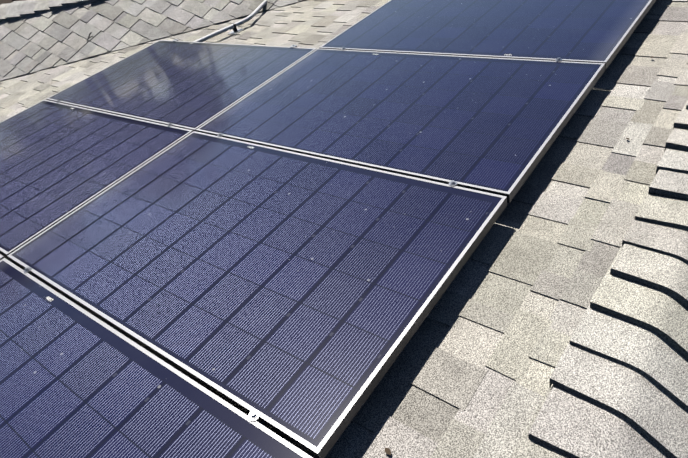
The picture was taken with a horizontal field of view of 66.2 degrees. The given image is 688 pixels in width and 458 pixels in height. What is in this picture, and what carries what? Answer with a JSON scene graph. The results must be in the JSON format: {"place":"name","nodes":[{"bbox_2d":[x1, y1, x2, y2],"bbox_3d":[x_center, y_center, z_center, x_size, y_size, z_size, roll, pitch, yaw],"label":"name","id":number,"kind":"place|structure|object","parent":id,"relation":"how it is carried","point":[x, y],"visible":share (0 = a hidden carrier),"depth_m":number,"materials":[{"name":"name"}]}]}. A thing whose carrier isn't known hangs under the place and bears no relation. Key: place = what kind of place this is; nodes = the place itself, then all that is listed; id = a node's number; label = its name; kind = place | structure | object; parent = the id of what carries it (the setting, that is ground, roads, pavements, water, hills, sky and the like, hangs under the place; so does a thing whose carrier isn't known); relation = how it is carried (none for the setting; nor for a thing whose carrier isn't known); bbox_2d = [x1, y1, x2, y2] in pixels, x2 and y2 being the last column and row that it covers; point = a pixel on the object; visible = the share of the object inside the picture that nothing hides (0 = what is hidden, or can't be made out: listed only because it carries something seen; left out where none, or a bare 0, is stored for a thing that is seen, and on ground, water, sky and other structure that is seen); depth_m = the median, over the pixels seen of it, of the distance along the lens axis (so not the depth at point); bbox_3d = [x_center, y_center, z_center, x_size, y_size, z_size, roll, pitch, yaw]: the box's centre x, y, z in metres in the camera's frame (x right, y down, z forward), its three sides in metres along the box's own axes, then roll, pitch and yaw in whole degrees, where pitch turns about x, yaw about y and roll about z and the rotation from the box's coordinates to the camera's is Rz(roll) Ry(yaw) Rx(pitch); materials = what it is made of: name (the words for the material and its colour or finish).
{"place":"outdoors","nodes":[
{"label":"outdoors","id":0,"kind":"place"},
{"bbox_2d":[0,0,305,80],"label":"wing roof","id":1,"kind":"object","parent":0,"point":[42,41],"visible":0.88,"depth_m":4.77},
{"bbox_3d":[-2.097,-2.246,5.129,9.012,2.838,7.781,30,54,21],"label":"wing","id":2,"kind":"object","parent":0,"visible":0},
{"bbox_2d":[0,0,102,21],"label":"hip cap","id":3,"kind":"object","parent":2,"relation":"on","point":[14,10],"visible":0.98,"depth_m":5.02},
{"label":"house walls","id":4,"kind":"object","parent":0,"visible":0},
{"bbox_2d":[0,0,687,457],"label":"roof","id":5,"kind":"structure","parent":4,"relation":"on","point":[470,370],"depth_m":1.66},
{"bbox_2d":[193,0,266,41],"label":"conduit run","id":6,"kind":"object","parent":5,"relation":"on","point":[234,26],"visible":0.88,"depth_m":4.26,"materials":[{"name":"white metal"}]},
{"bbox_2d":[1,39,561,431],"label":"clamps","id":7,"kind":"object","parent":5,"relation":"on","point":[253,415],"visible":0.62,"depth_m":1.84,"materials":[{"name":"silver metal"}]},
{"bbox_2d":[0,100,192,259],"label":"solar module","id":8,"kind":"object","parent":7,"relation":"on","point":[59,161],"visible":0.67,"depth_m":2.71,"materials":[{"name":"blue"}]},
{"bbox_2d":[0,258,312,457],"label":"solar module","id":9,"kind":"object","parent":7,"relation":"on","point":[76,381],"visible":1,"depth_m":1.43,"materials":[{"name":"blue"}]},
{"bbox_2d":[47,40,315,131],"bbox_3d":[-1.109,-0.991,3.459,1.582,0.557,1.014,30,54,21],"label":"solar module","id":10,"kind":"object","parent":7,"relation":"on","point":[193,86],"visible":0.81,"depth_m":3.33,"materials":[{"name":"blue"}]},
{"bbox_2d":[8,131,506,457],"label":"solar module","id":11,"kind":"object","parent":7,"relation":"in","point":[293,297],"visible":1,"depth_m":1.72,"materials":[{"name":"blue"}]},
{"bbox_2d":[196,48,604,202],"bbox_3d":[0.194,-0.597,2.500,1.583,0.558,1.016,30,54,21],"label":"solar module","id":12,"kind":"object","parent":7,"relation":"on","point":[491,125],"visible":0.88,"depth_m":2.33,"materials":[{"name":"blue"}]},
{"bbox_2d":[319,0,655,69],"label":"solar module","id":13,"kind":"object","parent":7,"relation":"on","point":[595,31],"visible":0.81,"depth_m":2.86,"materials":[{"name":"blue"}]},
{"bbox_2d":[26,56,652,454],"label":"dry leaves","id":14,"kind":"object","parent":5,"relation":"on","point":[388,450],"visible":0.62,"depth_m":1.25,"materials":[{"name":"brown plant"}]},
{"bbox_2d":[510,101,687,457],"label":"ridge cap","id":15,"kind":"object","parent":5,"relation":"on","point":[619,379],"visible":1,"depth_m":1.29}
]}

